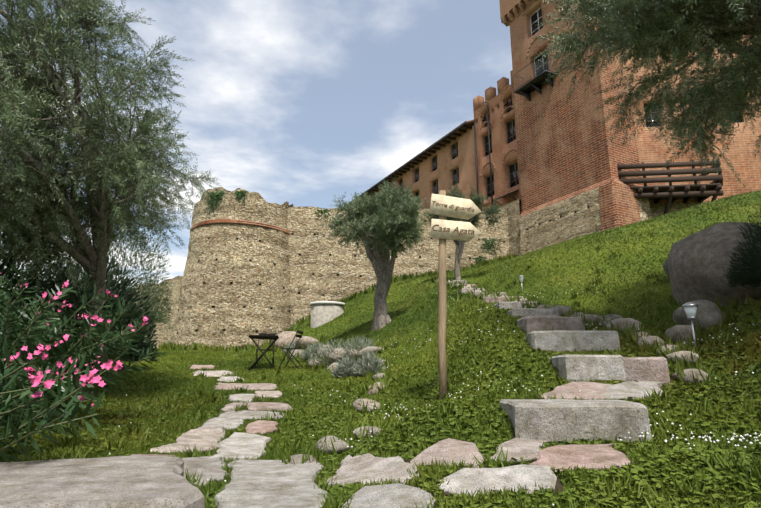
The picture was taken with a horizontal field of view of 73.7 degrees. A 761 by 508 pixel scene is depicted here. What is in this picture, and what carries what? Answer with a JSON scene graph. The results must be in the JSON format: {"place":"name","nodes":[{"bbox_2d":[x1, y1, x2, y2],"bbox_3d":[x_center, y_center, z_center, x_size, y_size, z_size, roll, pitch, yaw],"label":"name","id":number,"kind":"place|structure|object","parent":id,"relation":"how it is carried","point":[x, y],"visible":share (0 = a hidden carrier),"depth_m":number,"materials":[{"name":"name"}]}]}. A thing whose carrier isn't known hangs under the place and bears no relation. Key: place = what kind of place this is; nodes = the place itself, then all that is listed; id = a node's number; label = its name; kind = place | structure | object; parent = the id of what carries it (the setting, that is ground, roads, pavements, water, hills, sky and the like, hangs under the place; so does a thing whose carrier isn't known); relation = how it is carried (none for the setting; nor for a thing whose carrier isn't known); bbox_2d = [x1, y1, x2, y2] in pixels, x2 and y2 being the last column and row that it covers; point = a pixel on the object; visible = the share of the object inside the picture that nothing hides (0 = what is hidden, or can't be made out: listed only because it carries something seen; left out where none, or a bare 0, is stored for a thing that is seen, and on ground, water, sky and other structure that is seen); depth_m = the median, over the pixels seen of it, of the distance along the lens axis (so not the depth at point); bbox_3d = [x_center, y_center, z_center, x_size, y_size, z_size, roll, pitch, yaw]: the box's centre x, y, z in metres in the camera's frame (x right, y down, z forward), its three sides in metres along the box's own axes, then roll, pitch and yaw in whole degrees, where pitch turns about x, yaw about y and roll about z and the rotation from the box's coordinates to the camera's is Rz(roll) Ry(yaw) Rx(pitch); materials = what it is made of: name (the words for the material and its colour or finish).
{"place":"outdoors","nodes":[
{"label":"outdoors","id":0,"kind":"place"},
{"bbox_2d":[0,0,512,293],"label":"sky","id":1,"kind":"structure","parent":0,"point":[300,103],"materials":[{"name":"blue"}]},
{"bbox_2d":[0,190,760,507],"bbox_3d":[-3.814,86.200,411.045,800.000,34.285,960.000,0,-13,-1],"label":"lawn","id":2,"kind":"structure","parent":0,"point":[542,266],"depth_m":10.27,"materials":[{"name":"green plant"}]},
{"bbox_2d":[0,188,73,305],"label":"foliage","id":3,"kind":"object","parent":2,"relation":"on","point":[29,261],"depth_m":12.82,"materials":[{"name":"green plant"}]},
{"bbox_2d":[3,293,71,352],"bbox_3d":[-5.233,0.842,5.416,3.189,1.899,3.056,0,-13,-1],"label":"oleander bush","id":4,"kind":"object","parent":2,"relation":"on","point":[53,309],"depth_m":6.10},
{"bbox_2d":[0,227,78,363],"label":"thicket","id":5,"kind":"object","parent":2,"relation":"on","point":[8,265],"visible":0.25,"depth_m":8.85,"materials":[{"name":"green plant"}]},
{"bbox_2d":[0,230,82,330],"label":"thicket","id":6,"kind":"object","parent":2,"relation":"on","point":[22,269],"visible":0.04,"depth_m":11.68,"materials":[{"name":"green plant"}]},
{"bbox_2d":[0,333,125,461],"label":"oleander bush","id":7,"kind":"object","parent":2,"relation":"on","point":[27,411],"depth_m":2.81,"materials":[{"name":"plant"}]},
{"bbox_2d":[2,254,158,361],"bbox_3d":[-6.872,1.174,11.696,3.515,2.579,3.505,0,-13,-1],"label":"thicket","id":8,"kind":"object","parent":2,"relation":"on","point":[113,286],"visible":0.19,"depth_m":11.53,"materials":[{"name":"green plant"}]},
{"bbox_2d":[0,262,165,425],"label":"oleander bush","id":9,"kind":"object","parent":2,"relation":"on","point":[16,331],"depth_m":4.64,"materials":[{"name":"plant"}]},
{"bbox_2d":[0,456,204,507],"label":"slab","id":10,"kind":"structure","parent":2,"relation":"on","point":[134,482],"depth_m":2.03,"materials":[{"name":"stone"}]},
{"bbox_2d":[67,260,143,327],"bbox_3d":[-11.138,1.779,19.425,4.253,3.704,4.286,0,-13,-1],"label":"thicket","id":11,"kind":"object","parent":2,"relation":"on","point":[110,288],"visible":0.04,"depth_m":19.39,"materials":[{"name":"green plant"}]},
{"bbox_2d":[0,0,220,369],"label":"olive tree","id":12,"kind":"object","parent":2,"relation":"on","point":[54,216],"depth_m":6.99,"materials":[{"name":"plant"}]},
{"bbox_2d":[64,204,173,325],"bbox_3d":[-8.784,-0.044,17.281,3.636,4.706,3.636,0,-13,-1],"label":"foliage","id":13,"kind":"object","parent":2,"relation":"on","point":[155,303],"visible":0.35,"depth_m":17.06,"materials":[{"name":"green plant"}]},
{"bbox_2d":[79,276,182,347],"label":"curtain wall","id":14,"kind":"structure","parent":2,"relation":"on","point":[165,332],"depth_m":29.64,"materials":[{"name":"stone"}]},
{"bbox_2d":[130,454,175,456],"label":"path stone","id":15,"kind":"object","parent":2,"relation":"on","point":[150,455],"visible":0.04,"depth_m":3.29,"materials":[{"name":"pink stone"}]},
{"bbox_2d":[150,428,224,453],"bbox_3d":[-1.505,1.576,4.188,0.443,0.145,1.417,2,-13,-9],"label":"path stone","id":16,"kind":"object","parent":2,"relation":"on","point":[199,438],"visible":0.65,"depth_m":4.10,"materials":[{"name":"stone"}]},
{"bbox_2d":[189,365,214,368],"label":"path stone","id":17,"kind":"object","parent":2,"relation":"on","point":[199,366],"visible":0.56,"depth_m":12.45,"materials":[{"name":"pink stone"}]},
{"bbox_2d":[181,456,230,487],"bbox_3d":[-1.072,1.314,2.988,0.410,0.142,1.246,3,-13,-15],"label":"path stone","id":18,"kind":"object","parent":2,"relation":"on","point":[213,469],"visible":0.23,"depth_m":2.99,"materials":[{"name":"stone"}]},
{"bbox_2d":[192,370,233,376],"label":"path stone","id":19,"kind":"object","parent":2,"relation":"on","point":[214,373],"visible":0.52,"depth_m":10.98,"materials":[{"name":"stone"}]},
{"bbox_2d":[198,417,244,429],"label":"path stone","id":20,"kind":"object","parent":2,"relation":"on","point":[220,423],"visible":0.4,"depth_m":5.04,"materials":[{"name":"stone"}]},
{"bbox_2d":[216,376,242,381],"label":"path stone","id":21,"kind":"object","parent":2,"relation":"on","point":[226,378],"visible":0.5,"depth_m":10.15,"materials":[{"name":"stone"}]},
{"bbox_2d":[171,187,292,348],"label":"round tower","id":22,"kind":"structure","parent":2,"relation":"on","point":[235,287],"depth_m":23.86,"materials":[{"name":"stone"}]},
{"bbox_2d":[203,190,247,218],"bbox_3d":[-7.484,-2.249,24.374,2.154,1.674,0.380,-1,-13,5],"label":"tower ivy","id":23,"kind":"object","parent":22,"relation":"attached to","point":[237,193],"visible":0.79,"depth_m":24.47,"materials":[{"name":"green plant"}]},
{"bbox_2d":[190,219,291,234],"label":"brick molding","id":24,"kind":"structure","parent":22,"relation":"on","point":[231,221],"depth_m":24.39,"materials":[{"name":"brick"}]},
{"bbox_2d":[209,432,271,460],"bbox_3d":[-1.094,1.552,3.991,0.475,0.149,1.421,2,-13,-10],"label":"path stone","id":25,"kind":"object","parent":2,"relation":"on","point":[234,445],"visible":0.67,"depth_m":3.98,"materials":[{"name":"stone"}]},
{"bbox_2d":[228,394,255,401],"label":"path stone","id":26,"kind":"object","parent":2,"relation":"on","point":[242,397],"visible":0.44,"depth_m":6.84,"materials":[{"name":"stone"}]},
{"bbox_2d":[215,383,276,389],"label":"path stone","id":27,"kind":"object","parent":2,"relation":"on","point":[260,386],"visible":0.54,"depth_m":8.81,"materials":[{"name":"pink stone"}]},
{"bbox_2d":[219,410,283,419],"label":"path stone","id":28,"kind":"object","parent":2,"relation":"on","point":[244,414],"visible":0.5,"depth_m":5.47,"materials":[{"name":"stone"}]},
{"bbox_2d":[217,402,292,411],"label":"path stone","id":29,"kind":"object","parent":2,"relation":"on","point":[261,406],"visible":0.5,"depth_m":6.04,"materials":[{"name":"pink stone"}]},
{"bbox_2d":[244,420,278,434],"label":"path stone","id":30,"kind":"object","parent":2,"relation":"on","point":[261,426],"visible":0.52,"depth_m":4.82,"materials":[{"name":"pink stone"}]},
{"bbox_2d":[248,335,278,369],"bbox_3d":[-2.631,2.226,11.392,0.640,0.756,0.660,2,-13,-10],"label":"bistro table","id":31,"kind":"object","parent":2,"relation":"on","point":[274,337],"visible":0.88,"depth_m":11.19,"materials":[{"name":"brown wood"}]},
{"bbox_2d":[255,333,275,367],"bbox_3d":[-2.738,2.305,12.101,0.404,0.873,0.480,1,-13,-5],"label":"bistro chair","id":32,"kind":"object","parent":2,"relation":"on","point":[273,334],"visible":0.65,"depth_m":12.16,"materials":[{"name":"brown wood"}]},
{"bbox_2d":[253,391,284,397],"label":"path stone","id":33,"kind":"object","parent":2,"relation":"on","point":[269,394],"visible":0.52,"depth_m":7.52,"materials":[{"name":"stone"}]},
{"bbox_2d":[214,459,327,507],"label":"path stone","id":34,"kind":"object","parent":2,"relation":"on","point":[265,484],"visible":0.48,"depth_m":2.54,"materials":[{"name":"stone"}]},
{"bbox_2d":[275,331,297,349],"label":"garden rock","id":35,"kind":"object","parent":2,"relation":"on","point":[286,337],"visible":0.52,"depth_m":19.21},
{"bbox_2d":[282,342,295,351],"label":"grey shrub","id":36,"kind":"object","parent":2,"relation":"on","point":[291,346],"visible":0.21,"depth_m":18.07,"materials":[{"name":"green plant"}]},
{"bbox_2d":[278,330,303,368],"bbox_3d":[-2.002,2.170,11.511,0.480,0.873,0.404,-2,-13,9],"label":"bistro chair","id":37,"kind":"object","parent":2,"relation":"on","point":[299,336],"visible":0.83,"depth_m":11.38,"materials":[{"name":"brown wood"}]},
{"bbox_2d":[289,349,302,358],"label":"garden rock","id":38,"kind":"object","parent":2,"relation":"on","point":[299,351],"visible":0.35,"depth_m":13.57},
{"bbox_2d":[283,454,316,463],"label":"bank stone","id":39,"kind":"object","parent":2,"relation":"on","point":[297,458],"visible":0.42,"depth_m":3.36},
{"bbox_2d":[295,336,317,349],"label":"garden rock","id":40,"kind":"object","parent":2,"relation":"on","point":[304,341],"visible":0.42,"depth_m":17.30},
{"bbox_2d":[299,341,322,358],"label":"grey shrub","id":41,"kind":"object","parent":2,"relation":"on","point":[307,353],"visible":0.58,"depth_m":12.66,"materials":[{"name":"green plant"}]},
{"bbox_2d":[307,359,324,368],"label":"garden rock","id":42,"kind":"object","parent":2,"relation":"on","point":[312,361],"visible":0.29,"depth_m":11.07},
{"bbox_2d":[310,301,344,327],"bbox_3d":[-2.326,3.057,22.075,1.540,1.820,1.540,0,-13,-1],"label":"stone well","id":43,"kind":"object","parent":2,"relation":"on","point":[323,312],"visible":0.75,"depth_m":21.55,"materials":[{"name":"stone"}]},
{"bbox_2d":[308,338,351,364],"bbox_3d":[-1.049,2.180,11.343,1.218,0.623,1.222,0,-13,-1],"label":"grey shrub","id":44,"kind":"object","parent":2,"relation":"on","point":[330,347],"visible":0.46,"depth_m":11.13,"materials":[{"name":"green plant"}]},
{"bbox_2d":[314,436,348,454],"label":"bank stone","id":45,"kind":"object","parent":2,"relation":"on","point":[339,446],"visible":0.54,"depth_m":3.69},
{"bbox_2d":[327,348,357,362],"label":"garden rock","id":46,"kind":"object","parent":2,"relation":"on","point":[337,355],"visible":0.38,"depth_m":10.91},
{"bbox_2d":[332,356,357,376],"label":"grey shrub","id":47,"kind":"object","parent":2,"relation":"on","point":[341,370],"visible":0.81,"depth_m":8.83,"materials":[{"name":"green plant"}]},
{"bbox_2d":[339,335,376,358],"bbox_3d":[-0.474,2.016,11.078,1.034,0.582,1.042,0,-13,-1],"label":"grey shrub","id":48,"kind":"object","parent":2,"relation":"on","point":[359,343],"visible":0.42,"depth_m":10.95,"materials":[{"name":"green plant"}]},
{"bbox_2d":[353,399,380,412],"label":"bank stone","id":49,"kind":"object","parent":2,"relation":"on","point":[356,404],"visible":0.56,"depth_m":5.88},
{"bbox_2d":[353,426,380,437],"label":"bank stone","id":50,"kind":"object","parent":2,"relation":"on","point":[370,429],"visible":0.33,"depth_m":4.24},
{"bbox_2d":[352,349,385,375],"bbox_3d":[-0.166,1.856,8.706,0.651,0.460,0.649,0,-13,-1],"label":"grey shrub","id":51,"kind":"object","parent":2,"relation":"on","point":[365,360],"visible":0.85,"depth_m":8.58,"materials":[{"name":"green plant"}]},
{"bbox_2d":[356,346,381,358],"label":"garden rock","id":52,"kind":"object","parent":2,"relation":"on","point":[364,350],"visible":0.46,"depth_m":10.54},
{"bbox_2d":[327,453,418,486],"bbox_3d":[-0.129,1.265,2.882,0.525,0.214,1.131,8,-15,-31],"label":"stepping stone","id":53,"kind":"object","parent":2,"relation":"on","point":[359,468],"visible":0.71,"depth_m":2.77,"materials":[{"name":"stone"}]},
{"bbox_2d":[321,176,428,330],"bbox_3d":[-0.174,0.122,14.421,3.146,4.581,3.199,0,-13,-1],"label":"olive tree","id":54,"kind":"object","parent":2,"relation":"on","point":[415,226],"depth_m":14.27,"materials":[{"name":"plant"}]},
{"bbox_2d":[367,382,384,395],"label":"bank stone","id":55,"kind":"object","parent":2,"relation":"on","point":[373,390],"visible":0.38,"depth_m":7.01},
{"bbox_2d":[372,373,386,380],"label":"bank stone","id":56,"kind":"object","parent":2,"relation":"on","point":[377,375],"visible":0.42,"depth_m":7.77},
{"bbox_2d":[1,280,760,507],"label":"lawn clover","id":57,"kind":"object","parent":2,"relation":"on","point":[640,468],"depth_m":3.13,"materials":[{"name":"plant"}]},
{"bbox_2d":[342,483,438,507],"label":"stepping stone","id":58,"kind":"object","parent":2,"relation":"on","point":[397,495],"visible":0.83,"depth_m":2.23,"materials":[{"name":"stone"}]},
{"bbox_2d":[287,206,508,326],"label":"curtain wall","id":59,"kind":"structure","parent":2,"relation":"on","point":[321,267],"depth_m":26.26,"materials":[{"name":"stone"}]},
{"bbox_2d":[315,209,501,263],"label":"climbing plants","id":60,"kind":"object","parent":59,"relation":"attached to","point":[479,259],"visible":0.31,"depth_m":27.22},
{"bbox_2d":[369,125,476,208],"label":"building","id":61,"kind":"structure","parent":2,"relation":"on","point":[452,162],"depth_m":34.90,"materials":[{"name":"paint"}]},
{"bbox_2d":[350,119,473,202],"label":"roof","id":62,"kind":"structure","parent":61,"relation":"on","point":[444,140],"depth_m":37.05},
{"bbox_2d":[437,190,447,399],"bbox_3d":[0.728,0.555,5.920,0.147,2.722,0.104,0,-13,-1],"label":"sign post","id":63,"kind":"object","parent":2,"relation":"on","point":[442,317],"visible":0.79,"depth_m":5.85,"materials":[{"name":"brown wood"}]},
{"bbox_2d":[429,194,480,219],"bbox_3d":[0.911,-0.561,6.128,0.620,0.250,0.026,9,-14,-3],"label":"direction sign","id":64,"kind":"object","parent":63,"relation":"attached to","point":[446,210],"visible":0.94,"depth_m":6.11,"materials":[{"name":"brown"}]},
{"bbox_2d":[432,201,473,211],"bbox_3d":[0.876,-0.565,6.110,0.516,0.073,0.005,9,-14,-3],"label":"sign lettering","id":65,"kind":"object","parent":64,"relation":"attached to","point":[453,206],"visible":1,"depth_m":6.11},
{"bbox_2d":[430,219,480,240],"bbox_3d":[0.902,-0.281,6.057,0.600,0.230,0.025,5,-13,-1],"label":"direction sign","id":66,"kind":"object","parent":63,"relation":"attached to","point":[452,226],"visible":0.94,"depth_m":6.04,"materials":[{"name":"brown"}]},
{"bbox_2d":[432,225,473,235],"bbox_3d":[0.867,-0.280,6.039,0.505,0.106,0.007,5,-13,-1],"label":"sign lettering","id":67,"kind":"object","parent":66,"relation":"attached to","point":[454,230],"visible":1,"depth_m":6.04},
{"bbox_2d":[406,438,487,468],"bbox_3d":[0.422,1.162,2.840,0.523,0.187,0.513,-9,-16,34],"label":"stepping stone","id":68,"kind":"object","parent":2,"relation":"on","point":[449,449],"visible":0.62,"depth_m":2.79,"materials":[{"name":"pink stone"}]},
{"bbox_2d":[158,253,760,463],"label":"lawn weeds","id":69,"kind":"object","parent":2,"relation":"on","point":[308,449],"depth_m":7.02,"materials":[{"name":"green plant"}]},
{"bbox_2d":[423,178,504,279],"bbox_3d":[2.764,-0.489,16.888,2.880,3.651,2.347,0,-13,-1],"label":"olive tree","id":70,"kind":"object","parent":2,"relation":"on","point":[479,201],"depth_m":16.69,"materials":[{"name":"plant"}]},
{"bbox_2d":[471,290,486,297],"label":"rock","id":71,"kind":"object","parent":2,"relation":"on","point":[477,292],"visible":0.29,"depth_m":11.18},
{"bbox_2d":[432,464,562,496],"bbox_3d":[0.549,1.098,2.358,0.645,0.176,0.376,0,-13,-1],"label":"stepping stone","id":72,"kind":"object","parent":2,"relation":"on","point":[507,478],"visible":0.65,"depth_m":2.35,"materials":[{"name":"stone"}]},
{"bbox_2d":[483,296,522,302],"bbox_3d":[2.477,1.048,10.342,0.877,0.303,0.652,0,-13,-1],"label":"step","id":73,"kind":"object","parent":2,"relation":"on","point":[492,299],"visible":0.23,"depth_m":10.11,"materials":[{"name":"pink stone"}]},
{"bbox_2d":[494,301,536,308],"bbox_3d":[2.464,1.039,9.135,0.855,0.303,0.649,0,-13,-1],"label":"step","id":74,"kind":"object","parent":2,"relation":"on","point":[505,305],"visible":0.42,"depth_m":8.89,"materials":[{"name":"stone"}]},
{"bbox_2d":[491,438,552,462],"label":"stepping stone","id":75,"kind":"object","parent":2,"relation":"on","point":[525,449],"visible":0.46,"depth_m":2.81,"materials":[{"name":"stone"}]},
{"bbox_2d":[507,308,558,317],"bbox_3d":[2.383,1.024,7.898,0.855,0.303,0.652,0,-13,-1],"label":"step","id":76,"kind":"object","parent":2,"relation":"on","point":[537,312],"visible":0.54,"depth_m":7.65,"materials":[{"name":"stone"}]},
{"bbox_2d":[516,316,585,332],"bbox_3d":[2.280,1.005,6.740,0.919,0.303,0.654,0,-13,-1],"label":"step","id":77,"kind":"object","parent":2,"relation":"on","point":[533,323],"visible":0.65,"depth_m":6.50,"materials":[{"name":"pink stone"}]},
{"bbox_2d":[553,305,573,316],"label":"rock","id":78,"kind":"object","parent":2,"relation":"on","point":[564,309],"visible":0.27,"depth_m":7.64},
{"bbox_2d":[524,330,621,351],"bbox_3d":[2.139,1.103,5.689,1.014,0.453,0.592,0,-13,-1],"label":"step","id":79,"kind":"object","parent":2,"relation":"on","point":[559,340],"visible":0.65,"depth_m":5.47,"materials":[{"name":"stone"}]},
{"bbox_2d":[497,399,654,442],"bbox_3d":[1.287,1.237,3.367,0.959,0.503,0.671,0,-13,-1],"label":"step","id":80,"kind":"object","parent":2,"relation":"on","point":[557,420],"visible":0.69,"depth_m":3.14,"materials":[{"name":"stone"}]},
{"bbox_2d":[541,382,611,399],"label":"stepping stone","id":81,"kind":"object","parent":2,"relation":"on","point":[588,390],"visible":0.58,"depth_m":3.90,"materials":[{"name":"pink stone"}]},
{"bbox_2d":[530,444,634,473],"bbox_3d":[1.046,1.124,2.705,0.568,0.153,0.681,-3,-13,14],"label":"stepping stone","id":82,"kind":"object","parent":2,"relation":"on","point":[598,456],"visible":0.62,"depth_m":2.59,"materials":[{"name":"pink stone"}]},
{"bbox_2d":[519,187,651,254],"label":"stone wall","id":83,"kind":"structure","parent":2,"relation":"on","point":[579,215],"depth_m":24.15,"materials":[{"name":"stone"}]},
{"bbox_2d":[520,176,641,230],"bbox_3d":[9.710,-0.862,24.520,2.520,3.890,6.020,7,-15,-27],"label":"castle tower brick band","id":84,"kind":"object","parent":83,"relation":"on","point":[619,204],"visible":0.62,"depth_m":22.12,"materials":[{"name":"brick"}]},
{"bbox_2d":[499,0,641,211],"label":"brick tower","id":85,"kind":"structure","parent":84,"relation":"on","point":[561,144],"depth_m":25.47,"materials":[{"name":"brick"}]},
{"bbox_2d":[514,53,556,101],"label":"balcony","id":86,"kind":"structure","parent":85,"relation":"attached to","point":[530,86],"depth_m":26.66,"materials":[{"name":"grey metal"}]},
{"bbox_2d":[548,354,625,381],"bbox_3d":[1.825,1.152,4.494,0.627,0.503,0.602,0,-13,-1],"label":"step","id":87,"kind":"object","parent":2,"relation":"on","point":[574,367],"visible":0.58,"depth_m":4.30,"materials":[{"name":"stone"}]},
{"bbox_2d":[579,314,601,324],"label":"rock","id":88,"kind":"object","parent":2,"relation":"on","point":[588,317],"visible":0.35,"depth_m":6.88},
{"bbox_2d":[598,314,622,326],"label":"rock","id":89,"kind":"object","parent":2,"relation":"on","point":[610,316],"visible":0.38,"depth_m":6.85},
{"bbox_2d":[606,318,643,332],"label":"rock","id":90,"kind":"object","parent":2,"relation":"on","point":[621,322],"visible":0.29,"depth_m":6.41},
{"bbox_2d":[600,381,669,400],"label":"stepping stone","id":91,"kind":"object","parent":2,"relation":"on","point":[626,389],"visible":0.4,"depth_m":3.95,"materials":[{"name":"stone"}]},
{"bbox_2d":[618,357,672,384],"bbox_3d":[2.220,1.162,4.443,0.523,0.503,0.591,0,-13,-1],"label":"step","id":92,"kind":"object","parent":2,"relation":"on","point":[654,369],"visible":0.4,"depth_m":4.25,"materials":[{"name":"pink stone"}]},
{"bbox_2d":[637,336,665,347],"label":"rock","id":93,"kind":"object","parent":2,"relation":"on","point":[650,339],"visible":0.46,"depth_m":5.53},
{"bbox_2d":[663,258,668,275],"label":"rock","id":94,"kind":"object","parent":2,"relation":"on","point":[665,267],"visible":0.02,"depth_m":8.84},
{"bbox_2d":[656,344,676,354],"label":"rock","id":95,"kind":"object","parent":2,"relation":"on","point":[668,347],"visible":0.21,"depth_m":5.02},
{"bbox_2d":[649,201,710,217],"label":"wall","id":96,"kind":"structure","parent":2,"relation":"on","point":[658,209],"depth_m":23.74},
{"bbox_2d":[664,325,696,343],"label":"rock","id":97,"kind":"object","parent":2,"relation":"on","point":[683,331],"visible":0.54,"depth_m":5.60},
{"bbox_2d":[666,351,698,363],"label":"rock","id":98,"kind":"object","parent":2,"relation":"on","point":[687,354],"visible":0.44,"depth_m":4.64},
{"bbox_2d":[671,369,709,383],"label":"rock","id":99,"kind":"object","parent":2,"relation":"on","point":[688,377],"visible":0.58,"depth_m":4.20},
{"bbox_2d":[682,302,698,345],"bbox_3d":[3.305,0.805,5.362,0.153,0.590,0.161,0,-13,-1],"label":"garden lamp","id":100,"kind":"object","parent":2,"relation":"on","point":[690,308],"visible":0.98,"depth_m":5.37,"materials":[{"name":"silver metal"}]},
{"bbox_2d":[626,8,760,202],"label":"castle wall","id":101,"kind":"structure","parent":2,"relation":"on","point":[742,158],"depth_m":24.20,"materials":[{"name":"brick"}]},
{"bbox_2d":[617,159,723,214],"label":"balcony","id":102,"kind":"structure","parent":101,"relation":"attached to","point":[671,193],"depth_m":22.34,"materials":[{"name":"wood"}]},
{"bbox_2d":[673,299,725,329],"bbox_3d":[3.769,0.763,5.972,0.582,0.446,0.537,-6,-24,17],"label":"rock","id":103,"kind":"object","parent":2,"relation":"on","point":[708,312],"visible":0.48,"depth_m":5.78,"materials":[{"name":"stone"}]},
{"bbox_2d":[668,222,760,306],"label":"rock","id":104,"kind":"object","parent":2,"relation":"on","point":[697,267],"visible":0.62,"depth_m":6.77,"materials":[{"name":"stone"}]},
{"bbox_2d":[724,221,760,289],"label":"dark shrub","id":105,"kind":"object","parent":2,"relation":"on","point":[743,277],"visible":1,"depth_m":5.69,"materials":[{"name":"green plant"}]},
{"bbox_2d":[733,209,760,267],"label":"dark shrub","id":106,"kind":"object","parent":2,"relation":"on","point":[751,229],"visible":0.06,"depth_m":6.51,"materials":[{"name":"green plant"}]},
{"bbox_2d":[473,70,521,214],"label":"castle block","id":107,"kind":"structure","parent":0,"point":[503,146],"depth_m":30.18,"materials":[{"name":"paint"}]},
{"bbox_2d":[474,105,492,207],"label":"drainpipes","id":108,"kind":"object","parent":107,"relation":"attached to","point":[489,156],"visible":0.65,"depth_m":31.07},
{"bbox_2d":[499,199,520,256],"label":"castle terrace wall","id":109,"kind":"structure","parent":0,"point":[513,210],"depth_m":27.39,"materials":[{"name":"stone"}]},
{"bbox_2d":[531,0,760,186],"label":"olive tree","id":110,"kind":"object","parent":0,"point":[650,51],"depth_m":6.17,"materials":[{"name":"plant"}]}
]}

